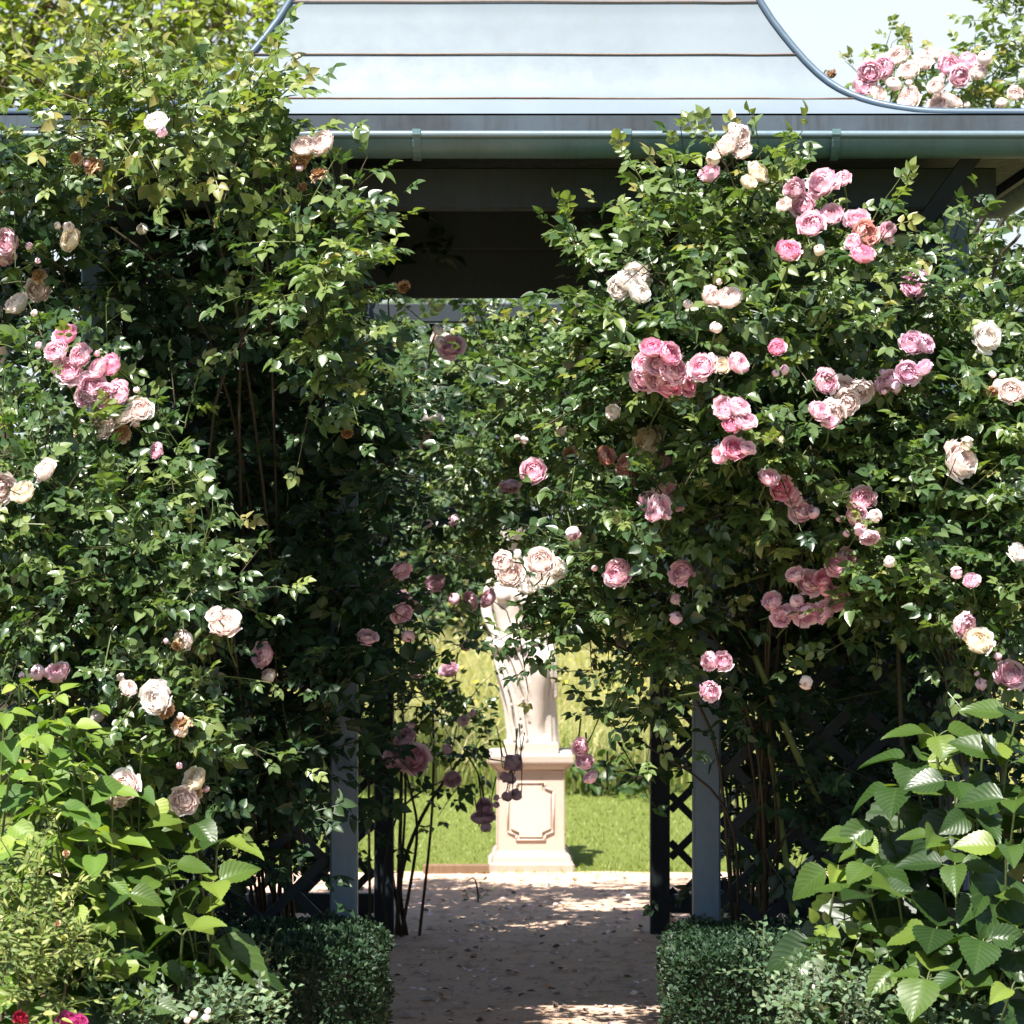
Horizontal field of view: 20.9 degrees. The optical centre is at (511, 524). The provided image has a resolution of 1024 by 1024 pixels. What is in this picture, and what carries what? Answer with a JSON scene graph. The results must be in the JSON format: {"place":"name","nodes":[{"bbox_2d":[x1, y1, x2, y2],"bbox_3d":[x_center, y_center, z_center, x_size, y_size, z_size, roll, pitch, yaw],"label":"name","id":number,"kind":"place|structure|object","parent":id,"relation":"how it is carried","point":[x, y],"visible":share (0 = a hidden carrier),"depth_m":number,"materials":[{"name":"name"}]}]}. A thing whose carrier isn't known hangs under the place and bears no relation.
{"place":"outdoors","nodes":[
{"label":"outdoors","id":0,"kind":"place"},
{"bbox_2d":[0,788,1020,872],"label":"lawn","id":1,"kind":"structure","parent":0,"point":[481,857],"depth_m":14.71,"materials":[{"name":"green plant"}]},
{"bbox_2d":[0,0,285,817],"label":"leafy tree","id":2,"kind":"object","parent":1,"relation":"on","point":[27,39],"visible":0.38,"depth_m":15.24,"materials":[{"name":"green plant"}]},
{"bbox_2d":[9,861,797,873],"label":"lawn edge grass","id":3,"kind":"structure","parent":1,"relation":"on","point":[614,868],"depth_m":13.11,"materials":[{"name":"green plant"}]},
{"bbox_2d":[487,748,574,871],"bbox_3d":[0.088,1.367,13.240,0.412,0.566,0.412,0,0,0],"label":"statue pedestal","id":4,"kind":"object","parent":1,"relation":"on","point":[530,830],"visible":0.91,"depth_m":13.07,"materials":[{"name":"stone"}]},
{"bbox_2d":[481,523,559,753],"bbox_3d":[0.040,0.515,13.219,0.376,1.137,0.282,0,0,0],"label":"statue","id":5,"kind":"object","parent":4,"relation":"on","point":[538,723],"visible":0.67,"depth_m":13.14,"materials":[{"name":"white stone"}]},
{"bbox_2d":[567,725,681,799],"bbox_3d":[0.626,1.489,16.873,0.914,0.502,0.814,0,0,24],"label":"shrub","id":6,"kind":"object","parent":1,"relation":"on","point":[621,790],"visible":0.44,"depth_m":16.73,"materials":[{"name":"green plant"}]},
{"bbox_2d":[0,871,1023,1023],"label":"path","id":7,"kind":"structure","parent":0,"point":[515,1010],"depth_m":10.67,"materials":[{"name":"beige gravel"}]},
{"bbox_2d":[165,908,395,1023],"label":"box hedge","id":8,"kind":"object","parent":7,"relation":"on","point":[332,966],"visible":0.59,"depth_m":7.68,"materials":[{"name":"green plant"}]},
{"bbox_2d":[423,864,488,873],"bbox_3d":[-0.263,1.623,13.000,0.307,0.055,0.040,0,0,0],"label":"edging board","id":9,"kind":"object","parent":7,"relation":"on","point":[458,868],"visible":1,"depth_m":12.98,"materials":[{"name":"beige stone"}]},
{"bbox_2d":[256,869,686,1023],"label":"leaf litter","id":10,"kind":"object","parent":7,"relation":"on","point":[479,1019],"visible":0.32,"depth_m":10.55,"materials":[{"name":"brown plant"}]},
{"bbox_2d":[466,877,491,901],"bbox_3d":[-0.141,1.600,11.996,0.120,0.142,0.022,0,0,-7],"label":"dead twig","id":11,"kind":"object","parent":7,"relation":"on","point":[477,888],"visible":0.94,"depth_m":12.00,"materials":[{"name":"brown wood"}]},
{"bbox_2d":[269,872,690,1023],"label":"fallen petals","id":12,"kind":"object","parent":7,"relation":"on","point":[633,992],"visible":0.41,"depth_m":10.83,"materials":[{"name":"plant"}]},
{"bbox_2d":[463,877,497,900],"bbox_3d":[-0.141,1.593,12.011,0.165,0.126,0.049,0,0,-16],"label":"weed sprig","id":13,"kind":"object","parent":7,"relation":"on","point":[464,899],"visible":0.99,"depth_m":12.01,"materials":[{"name":"green plant"}]},
{"bbox_2d":[247,870,732,1023],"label":"pebbles","id":14,"kind":"object","parent":7,"relation":"on","point":[539,976],"visible":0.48,"depth_m":10.37,"materials":[{"name":"beige gravel"}]},
{"bbox_2d":[0,0,1023,965],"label":"garden pavilion","id":15,"kind":"structure","parent":7,"relation":"on","point":[492,122],"depth_m":8.42,"materials":[{"name":"blue paint"}]},
{"bbox_2d":[477,421,770,921],"bbox_3d":[0.343,0.643,8.098,0.897,2.021,1.391,0,0,0],"label":"climbing rose","id":16,"kind":"object","parent":15,"relation":"attached to","point":[625,561],"visible":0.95,"depth_m":7.91,"materials":[{"name":"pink plant"}]},
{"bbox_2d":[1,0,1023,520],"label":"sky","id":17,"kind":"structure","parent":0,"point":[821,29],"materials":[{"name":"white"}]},
{"bbox_2d":[17,536,1023,791],"bbox_3d":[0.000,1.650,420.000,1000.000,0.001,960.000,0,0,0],"label":"ground","id":18,"kind":"structure","parent":0,"point":[465,692],"depth_m":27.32,"materials":[{"name":"green plant"}]},
{"bbox_2d":[14,319,313,616],"bbox_3d":[-5.274,-0.524,40.308,5.992,5.908,4.672,0,0,0],"label":"distant tree","id":19,"kind":"object","parent":18,"relation":"on","point":[66,403],"depth_m":39.84,"materials":[{"name":"green plant"}]},
{"bbox_2d":[232,299,493,631],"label":"distant tree","id":20,"kind":"object","parent":18,"relation":"on","point":[416,360],"visible":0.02,"depth_m":40.99,"materials":[{"name":"green plant"}]},
{"bbox_2d":[295,627,670,719],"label":"meadow flowers","id":21,"kind":"object","parent":18,"relation":"on","point":[476,681],"visible":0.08,"depth_m":21.41,"materials":[{"name":"yellow plant"}]},
{"bbox_2d":[360,299,680,649],"bbox_3d":[0.030,-0.539,37.784,4.978,6.343,5.519,0,0,0],"label":"distant tree","id":22,"kind":"object","parent":18,"relation":"on","point":[415,556],"visible":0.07,"depth_m":36.95,"materials":[{"name":"green plant"}]},
{"bbox_2d":[298,606,756,722],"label":"seed heads","id":23,"kind":"object","parent":18,"relation":"attached to","point":[572,672],"visible":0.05,"depth_m":20.64,"materials":[{"name":"plant"}]},
{"bbox_2d":[464,299,765,637],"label":"distant tree","id":24,"kind":"object","parent":18,"relation":"on","point":[490,300],"visible":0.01,"depth_m":40.77,"materials":[{"name":"green plant"}]},
{"bbox_2d":[320,706,973,795],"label":"meadow margin grass","id":25,"kind":"structure","parent":18,"relation":"on","point":[580,786],"depth_m":17.02,"materials":[{"name":"green plant"}]},
{"label":"flower bed","id":26,"kind":"structure","parent":0,"visible":0},
{"bbox_2d":[3,1010,28,1023],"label":"garden pink","id":27,"kind":"object","parent":26,"relation":"on","point":[19,1016],"visible":0.99,"depth_m":6.40,"materials":[{"name":"plant"}]},
{"bbox_2d":[0,808,135,1023],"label":"feathery shrub","id":28,"kind":"object","parent":26,"relation":"on","point":[40,962],"visible":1,"depth_m":6.51,"materials":[{"name":"green plant"}]},
{"bbox_2d":[53,1010,87,1023],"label":"garden pink","id":29,"kind":"object","parent":26,"relation":"on","point":[78,1018],"visible":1,"depth_m":6.42,"materials":[{"name":"pink plant"}]},
{"bbox_2d":[0,678,182,1023],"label":"green leaved shrub","id":30,"kind":"object","parent":26,"relation":"on","point":[92,821],"visible":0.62,"depth_m":6.94,"materials":[{"name":"green plant"}]},
{"bbox_2d":[0,320,328,903],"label":"shrub rose","id":31,"kind":"object","parent":26,"relation":"on","point":[89,570],"visible":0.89,"depth_m":7.22,"materials":[{"name":"green plant"}]},
{"bbox_2d":[46,813,288,1023],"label":"broad leaved shrub","id":32,"kind":"object","parent":26,"relation":"on","point":[163,920],"visible":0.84,"depth_m":6.96,"materials":[{"name":"green plant"}]},
{"bbox_2d":[86,928,304,1023],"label":"edging plant","id":33,"kind":"object","parent":26,"relation":"on","point":[219,997],"visible":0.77,"depth_m":6.71,"materials":[{"name":"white plant"}]},
{"bbox_2d":[0,0,502,920],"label":"climbing rose","id":34,"kind":"object","parent":26,"relation":"on","point":[228,116],"visible":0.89,"depth_m":7.96,"materials":[{"name":"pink plant"}]},
{"bbox_2d":[193,328,524,936],"bbox_3d":[-0.775,0.154,11.215,1.808,2.996,1.196,0,0,14],"label":"climbing rose","id":35,"kind":"object","parent":26,"relation":"on","point":[437,583],"visible":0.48,"depth_m":10.81,"materials":[{"name":"green plant"}]},
{"bbox_2d":[363,299,1017,921],"bbox_3d":[0.801,0.034,11.106,2.998,3.240,1.688,0,0,-22],"label":"climbing rose","id":36,"kind":"object","parent":26,"relation":"on","point":[505,483],"visible":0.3,"depth_m":10.33,"materials":[{"name":"green plant"}]},
{"bbox_2d":[447,99,1023,965],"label":"climbing rose","id":37,"kind":"object","parent":26,"relation":"on","point":[717,377],"visible":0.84,"depth_m":7.63,"materials":[{"name":"green plant"}]},
{"bbox_2d":[654,912,843,1023],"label":"box hedge","id":38,"kind":"object","parent":26,"relation":"on","point":[694,957],"visible":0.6,"depth_m":7.68,"materials":[{"name":"green plant"}]},
{"bbox_2d":[807,886,916,1019],"bbox_3d":[0.892,1.282,6.908,0.314,0.738,0.320,0,0,17],"label":"young shrub","id":39,"kind":"object","parent":26,"relation":"on","point":[852,929],"visible":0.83,"depth_m":6.89,"materials":[{"name":"green plant"}]},
{"bbox_2d":[716,909,1015,1023],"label":"edging plant","id":40,"kind":"object","parent":26,"relation":"on","point":[798,1005],"visible":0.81,"depth_m":6.84,"materials":[{"name":"green plant"}]},
{"bbox_2d":[750,174,1023,890],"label":"climbing rose","id":41,"kind":"object","parent":26,"relation":"on","point":[947,566],"visible":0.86,"depth_m":7.54,"materials":[{"name":"green plant"}]},
{"bbox_2d":[766,698,1023,1023],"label":"broad leaved shrub","id":42,"kind":"object","parent":26,"relation":"on","point":[895,841],"visible":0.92,"depth_m":6.95,"materials":[{"name":"green plant"}]},
{"bbox_2d":[824,0,1023,832],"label":"climbing rose","id":43,"kind":"object","parent":26,"relation":"on","point":[977,63],"visible":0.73,"depth_m":10.64,"materials":[{"name":"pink plant"}]}
]}

